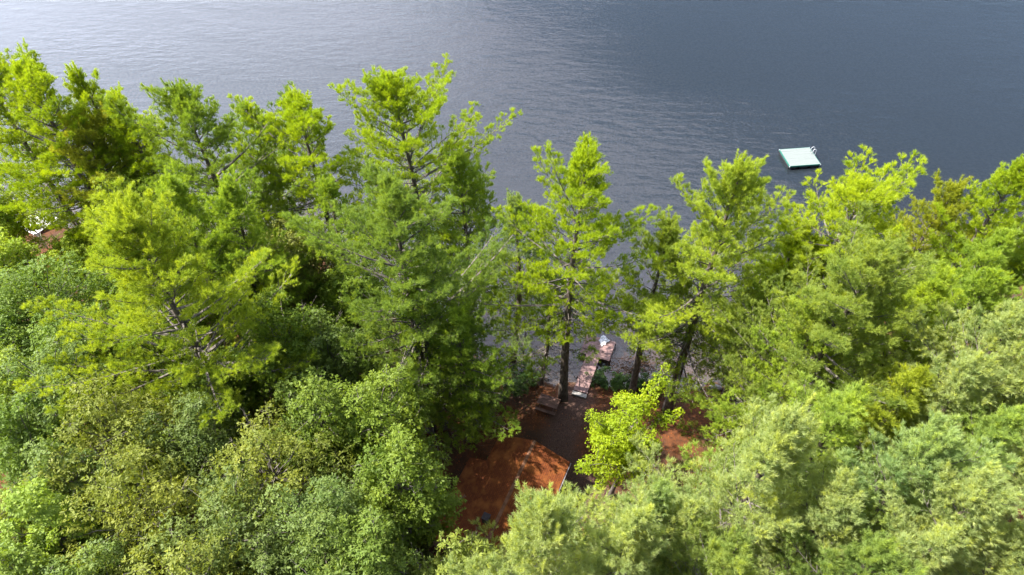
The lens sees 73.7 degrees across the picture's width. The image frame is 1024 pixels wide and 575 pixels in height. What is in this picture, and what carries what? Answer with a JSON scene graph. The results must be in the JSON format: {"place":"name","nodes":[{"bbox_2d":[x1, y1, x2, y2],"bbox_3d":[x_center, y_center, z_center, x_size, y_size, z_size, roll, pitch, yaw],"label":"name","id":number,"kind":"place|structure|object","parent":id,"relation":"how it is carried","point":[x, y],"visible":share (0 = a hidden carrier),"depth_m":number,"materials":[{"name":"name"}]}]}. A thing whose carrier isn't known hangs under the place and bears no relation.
{"place":"outdoors","nodes":[
{"label":"outdoors","id":0,"kind":"place"},
{"bbox_2d":[0,0,1023,574],"bbox_3d":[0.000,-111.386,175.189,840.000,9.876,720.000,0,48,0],"label":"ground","id":1,"kind":"structure","parent":0,"point":[652,96],"depth_m":111.57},
{"bbox_2d":[0,179,46,254],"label":"maple tree","id":2,"kind":"object","parent":1,"relation":"on","point":[15,228],"visible":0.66,"depth_m":60.28,"materials":[{"name":"green plant"}]},
{"bbox_2d":[0,226,63,314],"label":"maple tree","id":3,"kind":"object","parent":1,"relation":"on","point":[10,251],"visible":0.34,"depth_m":56.62,"materials":[{"name":"green plant"}]},
{"bbox_2d":[0,536,77,574],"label":"oak tree","id":4,"kind":"object","parent":1,"relation":"on","point":[21,563],"visible":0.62,"depth_m":33.93,"materials":[{"name":"green plant"}]},
{"bbox_2d":[0,340,81,475],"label":"maple tree","id":5,"kind":"object","parent":1,"relation":"on","point":[7,389],"visible":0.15,"depth_m":44.43,"materials":[{"name":"green plant"}]},
{"bbox_2d":[0,285,86,421],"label":"maple tree","id":6,"kind":"object","parent":1,"relation":"on","point":[9,327],"visible":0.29,"depth_m":47.33,"materials":[{"name":"green plant"}]},
{"bbox_2d":[0,469,90,574],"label":"oak tree","id":7,"kind":"object","parent":1,"relation":"on","point":[4,516],"visible":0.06,"depth_m":37.51,"materials":[{"name":"green plant"}]},
{"bbox_2d":[0,48,91,244],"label":"pine tree","id":8,"kind":"object","parent":1,"relation":"on","point":[9,140],"visible":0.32,"depth_m":59.35,"materials":[{"name":"green plant"}]},
{"bbox_2d":[0,381,99,496],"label":"maple tree","id":9,"kind":"object","parent":1,"relation":"on","point":[18,436],"visible":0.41,"depth_m":40.59,"materials":[{"name":"green plant"}]},
{"bbox_2d":[0,476,124,574],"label":"maple tree","id":10,"kind":"object","parent":1,"relation":"on","point":[47,535],"visible":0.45,"depth_m":35.52,"materials":[{"name":"green plant"}]},
{"bbox_2d":[0,248,124,358],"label":"maple tree","id":11,"kind":"object","parent":1,"relation":"on","point":[63,292],"visible":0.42,"depth_m":48.74,"materials":[{"name":"green plant"}]},
{"bbox_2d":[36,227,108,307],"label":"maple tree","id":12,"kind":"object","parent":1,"relation":"on","point":[66,243],"visible":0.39,"depth_m":61.18,"materials":[{"name":"green plant"}]},
{"bbox_2d":[0,332,150,489],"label":"maple tree","id":13,"kind":"object","parent":1,"relation":"on","point":[55,395],"visible":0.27,"depth_m":42.16,"materials":[{"name":"green plant"}]},
{"bbox_2d":[0,37,157,241],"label":"pine tree","id":14,"kind":"object","parent":1,"relation":"on","point":[35,81],"visible":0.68,"depth_m":55.40,"materials":[{"name":"green plant"}]},
{"bbox_2d":[6,435,163,574],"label":"maple tree","id":15,"kind":"object","parent":1,"relation":"on","point":[33,473],"visible":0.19,"depth_m":38.33,"materials":[{"name":"green plant"}]},
{"bbox_2d":[22,297,163,434],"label":"maple tree","id":16,"kind":"object","parent":1,"relation":"on","point":[43,335],"visible":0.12,"depth_m":46.12,"materials":[{"name":"green plant"}]},
{"bbox_2d":[31,530,162,574],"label":"oak tree","id":17,"kind":"object","parent":1,"relation":"on","point":[84,568],"visible":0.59,"depth_m":34.40,"materials":[{"name":"green plant"}]},
{"bbox_2d":[55,60,165,182],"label":"pine tree","id":18,"kind":"object","parent":1,"relation":"on","point":[75,76],"visible":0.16,"depth_m":55.80,"materials":[{"name":"green plant"}]},
{"bbox_2d":[47,85,177,263],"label":"pine tree","id":19,"kind":"object","parent":1,"relation":"on","point":[86,131],"visible":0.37,"depth_m":56.28,"materials":[{"name":"green plant"}]},
{"bbox_2d":[82,248,152,319],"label":"maple tree","id":20,"kind":"object","parent":1,"relation":"on","point":[103,288],"visible":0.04,"depth_m":54.09,"materials":[{"name":"green plant"}]},
{"bbox_2d":[34,373,211,539],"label":"oak tree","id":21,"kind":"object","parent":1,"relation":"on","point":[123,422],"visible":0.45,"depth_m":39.61,"materials":[{"name":"green plant"}]},
{"bbox_2d":[76,162,198,247],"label":"maple tree","id":22,"kind":"object","parent":1,"relation":"on","point":[128,181],"visible":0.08,"depth_m":57.35,"materials":[{"name":"green plant"}]},
{"bbox_2d":[56,439,230,574],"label":"oak tree","id":23,"kind":"object","parent":1,"relation":"on","point":[132,518],"visible":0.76,"depth_m":36.57,"materials":[{"name":"green plant"}]},
{"bbox_2d":[104,271,215,372],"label":"maple tree","id":24,"kind":"object","parent":1,"relation":"on","point":[175,319],"visible":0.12,"depth_m":49.41,"materials":[{"name":"green plant"}]},
{"bbox_2d":[103,86,219,229],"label":"pine tree","id":25,"kind":"object","parent":1,"relation":"on","point":[117,134],"visible":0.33,"depth_m":56.27,"materials":[{"name":"green plant"}]},
{"bbox_2d":[113,318,218,442],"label":"maple tree","id":26,"kind":"object","parent":1,"relation":"on","point":[162,366],"visible":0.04,"depth_m":48.28,"materials":[{"name":"green plant"}]},
{"bbox_2d":[121,524,263,574],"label":"oak tree","id":27,"kind":"object","parent":1,"relation":"on","point":[174,557],"visible":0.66,"depth_m":33.92,"materials":[{"name":"green plant"}]},
{"bbox_2d":[74,77,318,294],"bbox_3d":[-23.925,-4.959,57.188,22.734,26.708,12.652,-35,57,-27],"label":"pine tree","id":28,"kind":"object","parent":1,"relation":"on","point":[180,97],"visible":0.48,"depth_m":51.98,"materials":[{"name":"green plant"}]},
{"bbox_2d":[12,172,393,544],"bbox_3d":[-20.049,4.817,46.210,22.796,28.928,15.654,-35,57,-27],"label":"pine tree","id":29,"kind":"object","parent":1,"relation":"on","point":[128,242],"visible":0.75,"depth_m":40.27,"materials":[{"name":"green plant"}]},
{"bbox_2d":[128,386,278,527],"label":"oak tree","id":30,"kind":"object","parent":1,"relation":"on","point":[193,450],"visible":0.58,"depth_m":40.33,"materials":[{"name":"green plant"}]},
{"bbox_2d":[149,343,271,471],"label":"maple tree","id":31,"kind":"object","parent":1,"relation":"on","point":[243,385],"visible":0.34,"depth_m":46.49,"materials":[{"name":"green plant"}]},
{"bbox_2d":[132,157,317,355],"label":"pine tree","id":32,"kind":"object","parent":1,"relation":"on","point":[182,197],"visible":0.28,"depth_m":48.13,"materials":[{"name":"green plant"}]},
{"bbox_2d":[140,459,317,574],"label":"oak tree","id":33,"kind":"object","parent":1,"relation":"on","point":[213,522],"visible":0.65,"depth_m":35.53,"materials":[{"name":"green plant"}]},
{"bbox_2d":[200,246,293,341],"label":"maple tree","id":34,"kind":"object","parent":1,"relation":"on","point":[254,289],"visible":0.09,"depth_m":54.27,"materials":[{"name":"green plant"}]},
{"bbox_2d":[209,95,325,247],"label":"pine tree","id":35,"kind":"object","parent":1,"relation":"on","point":[239,136],"visible":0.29,"depth_m":57.72,"materials":[{"name":"green plant"}]},
{"bbox_2d":[227,537,309,574],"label":"oak tree","id":36,"kind":"object","parent":1,"relation":"on","point":[261,562],"visible":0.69,"depth_m":35.34,"materials":[{"name":"green plant"}]},
{"bbox_2d":[190,165,366,343],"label":"pine tree","id":37,"kind":"object","parent":1,"relation":"on","point":[227,203],"visible":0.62,"depth_m":48.40,"materials":[{"name":"green plant"}]},
{"bbox_2d":[199,399,364,560],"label":"oak tree","id":38,"kind":"object","parent":1,"relation":"on","point":[270,469],"visible":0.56,"depth_m":39.22,"materials":[{"name":"green plant"}]},
{"bbox_2d":[230,282,348,421],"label":"maple tree","id":39,"kind":"object","parent":1,"relation":"on","point":[275,321],"visible":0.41,"depth_m":46.18,"materials":[{"name":"green plant"}]},
{"bbox_2d":[249,218,349,328],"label":"maple tree","id":40,"kind":"object","parent":1,"relation":"on","point":[313,266],"visible":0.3,"depth_m":55.35,"materials":[{"name":"green plant"}]},
{"bbox_2d":[227,84,375,266],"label":"pine tree","id":41,"kind":"object","parent":1,"relation":"on","point":[300,123],"visible":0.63,"depth_m":53.74,"materials":[{"name":"green plant"}]},
{"bbox_2d":[253,464,392,574],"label":"oak tree","id":42,"kind":"object","parent":1,"relation":"on","point":[319,517],"visible":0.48,"depth_m":35.53,"materials":[{"name":"green plant"}]},
{"bbox_2d":[269,365,378,504],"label":"maple tree","id":43,"kind":"object","parent":1,"relation":"on","point":[312,412],"visible":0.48,"depth_m":40.62,"materials":[{"name":"green plant"}]},
{"bbox_2d":[262,166,394,305],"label":"pine tree","id":44,"kind":"object","parent":1,"relation":"on","point":[327,186],"visible":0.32,"depth_m":52.57,"materials":[{"name":"green plant"}]},
{"bbox_2d":[285,308,391,400],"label":"maple tree","id":45,"kind":"object","parent":1,"relation":"on","point":[330,365],"visible":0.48,"depth_m":46.09,"materials":[{"name":"green plant"}]},
{"bbox_2d":[287,526,407,574],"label":"oak tree","id":46,"kind":"object","parent":1,"relation":"on","point":[347,570],"visible":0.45,"depth_m":34.82,"materials":[{"name":"green plant"}]},
{"bbox_2d":[311,261,394,352],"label":"maple tree","id":47,"kind":"object","parent":1,"relation":"on","point":[331,306],"visible":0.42,"depth_m":53.80,"materials":[{"name":"green plant"}]},
{"bbox_2d":[316,502,434,574],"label":"oak tree","id":48,"kind":"object","parent":1,"relation":"on","point":[379,548],"visible":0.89,"depth_m":35.22,"materials":[{"name":"green plant"}]},
{"bbox_2d":[314,362,450,490],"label":"maple tree","id":49,"kind":"object","parent":1,"relation":"on","point":[405,407],"visible":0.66,"depth_m":41.42,"materials":[{"name":"green plant"}]},
{"bbox_2d":[281,156,533,470],"bbox_3d":[-6.323,2.273,49.326,14.810,28.931,22.336,8,49,8],"label":"pine tree","id":50,"kind":"object","parent":1,"relation":"on","point":[392,207],"visible":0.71,"depth_m":44.30,"materials":[{"name":"green plant"}]},
{"bbox_2d":[348,422,466,568],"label":"maple tree","id":51,"kind":"object","parent":1,"relation":"on","point":[393,482],"visible":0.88,"depth_m":38.30,"materials":[{"name":"green plant"}]},
{"bbox_2d":[393,498,440,565],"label":"maple tree","id":52,"kind":"object","parent":1,"relation":"on","point":[425,551],"visible":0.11,"depth_m":43.31,"materials":[{"name":"green plant"}]},
{"bbox_2d":[341,244,506,453],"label":"pine tree","id":53,"kind":"object","parent":1,"relation":"on","point":[404,327],"visible":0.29,"depth_m":49.35,"materials":[{"name":"green plant"}]},
{"bbox_2d":[327,51,523,268],"bbox_3d":[-8.673,-7.181,59.589,17.452,27.738,13.323,-32,55,-25],"label":"pine tree","id":54,"kind":"object","parent":1,"relation":"on","point":[388,90],"visible":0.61,"depth_m":53.30,"materials":[{"name":"green plant"}]},
{"bbox_2d":[390,298,520,445],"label":"pine tree","id":55,"kind":"object","parent":1,"relation":"on","point":[460,316],"visible":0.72,"depth_m":49.21,"materials":[{"name":"green plant"}]},
{"bbox_2d":[401,527,517,574],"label":"hickory tree","id":56,"kind":"object","parent":1,"relation":"on","point":[460,552],"visible":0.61,"depth_m":38.45,"materials":[{"name":"green plant"}]},
{"bbox_2d":[416,145,508,317],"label":"pine tree","id":57,"kind":"object","parent":1,"relation":"on","point":[463,180],"visible":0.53,"depth_m":54.98,"materials":[{"name":"green plant"}]},
{"bbox_2d":[467,387,509,425],"bbox_3d":[-2.325,10.079,59.721,4.775,3.412,3.855,5,48,5],"label":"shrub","id":58,"kind":"object","parent":1,"relation":"on","point":[492,402],"visible":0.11,"depth_m":59.37,"materials":[{"name":"green plant"}]},
{"bbox_2d":[434,435,570,571],"bbox_3d":[-0.752,16.355,52.176,7.704,4.946,9.620,18,51,16],"label":"cabin","id":59,"kind":"object","parent":1,"relation":"on","point":[487,489],"visible":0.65,"depth_m":51.93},
{"bbox_2d":[498,361,533,401],"bbox_3d":[0.153,8.871,61.156,3.060,3.208,3.950,19,51,17],"label":"shrub","id":60,"kind":"object","parent":1,"relation":"on","point":[517,388],"visible":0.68,"depth_m":60.69,"materials":[{"name":"green plant"}]},
{"bbox_2d":[482,188,552,367],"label":"pine tree","id":61,"kind":"object","parent":1,"relation":"on","point":[513,201],"visible":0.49,"depth_m":55.27,"materials":[{"name":"green plant"}]},
{"bbox_2d":[442,479,618,574],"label":"pine tree","id":62,"kind":"object","parent":1,"relation":"on","point":[550,528],"visible":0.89,"depth_m":30.03,"materials":[{"name":"green plant"}]},
{"bbox_2d":[513,361,550,390],"bbox_3d":[1.604,8.009,62.936,2.806,2.308,3.507,29,54,23],"label":"shrub","id":63,"kind":"object","parent":1,"relation":"on","point":[522,374],"visible":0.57,"depth_m":62.29,"materials":[{"name":"green plant"}]},
{"bbox_2d":[481,266,600,395],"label":"pine tree","id":64,"kind":"object","parent":1,"relation":"on","point":[544,360],"visible":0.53,"depth_m":55.83,"materials":[{"name":"green plant"}]},
{"bbox_2d":[535,393,560,415],"bbox_3d":[3.192,10.424,60.718,1.850,0.812,1.770,16,50,14],"label":"picnic table","id":65,"kind":"object","parent":1,"relation":"on","point":[548,401],"visible":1,"depth_m":60.40,"materials":[{"name":"brown wood"}]},
{"bbox_2d":[452,132,682,401],"bbox_3d":[4.319,0.283,51.922,16.383,28.770,9.793,9,49,8],"label":"pine tree","id":66,"kind":"object","parent":1,"relation":"on","point":[580,191],"visible":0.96,"depth_m":47.51,"materials":[{"name":"green plant"}]},
{"bbox_2d":[574,335,615,393],"bbox_3d":[7.499,7.806,64.680,3.105,2.020,6.570,15,50,13],"label":"dock","id":67,"kind":"object","parent":1,"relation":"on","point":[581,385],"visible":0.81,"depth_m":64.38,"materials":[{"name":"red wood"}]},
{"bbox_2d":[584,366,610,388],"bbox_3d":[7.909,8.314,63.221,2.424,1.945,2.480,14,49,12],"label":"shrub","id":68,"kind":"object","parent":1,"relation":"on","point":[600,378],"visible":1,"depth_m":62.70,"materials":[{"name":"green plant"}]},
{"bbox_2d":[547,472,679,574],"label":"pine tree","id":69,"kind":"object","parent":1,"relation":"on","point":[626,532],"visible":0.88,"depth_m":29.42,"materials":[{"name":"green plant"}]},
{"bbox_2d":[209,354,1019,572],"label":"fallen leaves","id":70,"kind":"object","parent":1,"relation":"on","point":[580,435],"visible":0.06,"depth_m":58.91,"materials":[{"name":"brown plant"}]},
{"bbox_2d":[604,371,629,392],"bbox_3d":[9.736,8.652,62.767,2.839,2.100,2.275,0,48,0],"label":"shrub","id":71,"kind":"object","parent":1,"relation":"on","point":[619,380],"visible":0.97,"depth_m":62.23,"materials":[{"name":"green plant"}]},
{"bbox_2d":[567,469,678,574],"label":"pine tree","id":72,"kind":"object","parent":1,"relation":"on","point":[662,488],"visible":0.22,"depth_m":31.49,"materials":[{"name":"green plant"}]},
{"bbox_2d":[574,362,684,497],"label":"maple tree","id":73,"kind":"object","parent":1,"relation":"on","point":[610,436],"visible":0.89,"depth_m":47.41,"materials":[{"name":"green plant"}]},
{"bbox_2d":[607,355,656,376],"bbox_3d":[11.256,7.509,64.497,5.079,0.794,3.234,0,48,0],"label":"bush","id":74,"kind":"object","parent":1,"relation":"on","point":[644,367],"visible":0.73,"depth_m":64.46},
{"bbox_2d":[623,368,647,394],"bbox_3d":[11.302,8.797,62.421,2.218,1.907,3.193,0,48,0],"label":"shrub","id":75,"kind":"object","parent":1,"relation":"on","point":[640,383],"visible":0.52,"depth_m":62.03,"materials":[{"name":"green plant"}]},
{"bbox_2d":[598,207,701,396],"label":"pine tree","id":76,"kind":"object","parent":1,"relation":"on","point":[667,226],"visible":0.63,"depth_m":49.45,"materials":[{"name":"green plant"}]},
{"bbox_2d":[627,478,713,574],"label":"pine tree","id":77,"kind":"object","parent":1,"relation":"on","point":[692,508],"visible":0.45,"depth_m":31.94,"materials":[{"name":"green plant"}]},
{"bbox_2d":[589,515,761,574],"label":"pine tree","id":78,"kind":"object","parent":1,"relation":"on","point":[729,557],"visible":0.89,"depth_m":28.86,"materials":[{"name":"green plant"}]},
{"bbox_2d":[601,148,814,414],"bbox_3d":[13.444,1.257,50.985,11.356,28.676,16.833,26,53,22],"label":"pine tree","id":79,"kind":"object","parent":1,"relation":"on","point":[748,189],"visible":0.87,"depth_m":45.95,"materials":[{"name":"green plant"}]},
{"bbox_2d":[604,391,824,574],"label":"pine tree","id":80,"kind":"object","parent":1,"relation":"on","point":[783,438],"visible":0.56,"depth_m":32.15,"materials":[{"name":"green plant"}]},
{"bbox_2d":[699,259,795,419],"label":"pine tree","id":81,"kind":"object","parent":1,"relation":"on","point":[758,295],"visible":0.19,"depth_m":47.95,"materials":[{"name":"green plant"}]},
{"bbox_2d":[648,369,885,565],"bbox_3d":[16.007,13.229,41.161,14.516,25.727,9.083,0,48,0],"label":"pine tree","id":82,"kind":"object","parent":1,"relation":"on","point":[848,404],"visible":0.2,"depth_m":34.20,"materials":[{"name":"green plant"}]},
{"bbox_2d":[664,448,875,574],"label":"pine tree","id":83,"kind":"object","parent":1,"relation":"on","point":[824,511],"visible":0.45,"depth_m":31.88,"materials":[{"name":"green plant"}]},
{"bbox_2d":[729,214,819,399],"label":"pine tree","id":84,"kind":"object","parent":1,"relation":"on","point":[786,247],"visible":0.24,"depth_m":47.53,"materials":[{"name":"green plant"}]},
{"bbox_2d":[696,294,881,449],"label":"pine tree","id":85,"kind":"object","parent":1,"relation":"on","point":[764,371],"visible":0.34,"depth_m":43.39,"materials":[{"name":"green plant"}]},
{"bbox_2d":[731,231,849,398],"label":"pine tree","id":86,"kind":"object","parent":1,"relation":"on","point":[819,248],"visible":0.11,"depth_m":47.10,"materials":[{"name":"green plant"}]},
{"bbox_2d":[664,201,938,488],"bbox_3d":[19.207,6.461,45.608,17.540,28.801,18.492,0,48,0],"label":"pine tree","id":87,"kind":"object","parent":1,"relation":"on","point":[867,268],"visible":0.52,"depth_m":38.36,"materials":[{"name":"green plant"}]},
{"bbox_2d":[744,357,937,520],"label":"pine tree","id":88,"kind":"object","parent":1,"relation":"on","point":[915,381],"visible":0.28,"depth_m":35.64,"materials":[{"name":"green plant"}]},
{"bbox_2d":[765,144,928,371],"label":"pine tree","id":89,"kind":"object","parent":1,"relation":"on","point":[853,188],"visible":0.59,"depth_m":44.01,"materials":[{"name":"green plant"}]},
{"bbox_2d":[737,255,963,424],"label":"pine tree","id":90,"kind":"object","parent":1,"relation":"on","point":[939,287],"visible":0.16,"depth_m":40.57,"materials":[{"name":"green plant"}]},
{"bbox_2d":[765,517,937,574],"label":"pine tree","id":91,"kind":"object","parent":1,"relation":"on","point":[884,557],"visible":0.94,"depth_m":29.86,"materials":[{"name":"green plant"}]},
{"bbox_2d":[769,509,977,574],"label":"pine tree","id":92,"kind":"object","parent":1,"relation":"on","point":[934,548],"visible":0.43,"depth_m":28.66,"materials":[{"name":"green plant"}]},
{"bbox_2d":[736,409,1021,574],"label":"pine tree","id":93,"kind":"object","parent":1,"relation":"on","point":[933,443],"visible":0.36,"depth_m":30.22,"materials":[{"name":"green plant"}]},
{"bbox_2d":[790,459,1023,574],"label":"pine tree","id":94,"kind":"object","parent":1,"relation":"on","point":[978,499],"visible":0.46,"depth_m":28.79,"materials":[{"name":"green plant"}]},
{"bbox_2d":[824,347,1020,515],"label":"pine tree","id":95,"kind":"object","parent":1,"relation":"on","point":[966,386],"visible":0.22,"depth_m":34.05,"materials":[{"name":"green plant"}]},
{"bbox_2d":[823,298,1023,486],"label":"pine tree","id":96,"kind":"object","parent":1,"relation":"on","point":[1008,326],"visible":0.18,"depth_m":36.60,"materials":[{"name":"green plant"}]},
{"bbox_2d":[839,263,1023,417],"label":"pine tree","id":97,"kind":"object","parent":1,"relation":"on","point":[990,286],"visible":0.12,"depth_m":41.85,"materials":[{"name":"green plant"}]},
{"bbox_2d":[873,168,996,297],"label":"pine tree","id":98,"kind":"object","parent":1,"relation":"on","point":[955,207],"visible":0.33,"depth_m":49.28,"materials":[{"name":"green plant"}]},
{"bbox_2d":[850,222,1023,388],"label":"pine tree","id":99,"kind":"object","parent":1,"relation":"on","point":[1003,240],"visible":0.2,"depth_m":44.85,"materials":[{"name":"green plant"}]},
{"bbox_2d":[852,448,1023,572],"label":"pine tree","id":100,"kind":"object","parent":1,"relation":"on","point":[1018,480],"visible":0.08,"depth_m":33.19,"materials":[{"name":"green plant"}]},
{"bbox_2d":[857,399,1023,572],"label":"pine tree","id":101,"kind":"object","parent":1,"relation":"on","point":[1006,425],"visible":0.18,"depth_m":32.83,"materials":[{"name":"green plant"}]},
{"bbox_2d":[879,353,1023,532],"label":"pine tree","id":102,"kind":"object","parent":1,"relation":"on","point":[1018,374],"visible":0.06,"depth_m":34.62,"materials":[{"name":"green plant"}]},
{"bbox_2d":[881,153,1023,357],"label":"pine tree","id":103,"kind":"object","parent":1,"relation":"on","point":[1014,176],"visible":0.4,"depth_m":46.20,"materials":[{"name":"green plant"}]},
{"bbox_2d":[886,223,1023,394],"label":"pine tree","id":104,"kind":"object","parent":1,"relation":"on","point":[1018,280],"visible":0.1,"depth_m":48.31,"materials":[{"name":"green plant"}]},
{"bbox_2d":[939,519,1023,574],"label":"pine tree","id":105,"kind":"object","parent":1,"relation":"on","point":[1011,552],"visible":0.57,"depth_m":29.25,"materials":[{"name":"green plant"}]},
{"bbox_3d":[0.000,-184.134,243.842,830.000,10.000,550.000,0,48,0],"label":"lake","id":106,"kind":"structure","parent":0,"visible":0},
{"bbox_2d":[778,147,820,169],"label":"swimming raft","id":107,"kind":"object","parent":106,"relation":"on","point":[795,158],"visible":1,"depth_m":85.15,"materials":[{"name":"white paint"}]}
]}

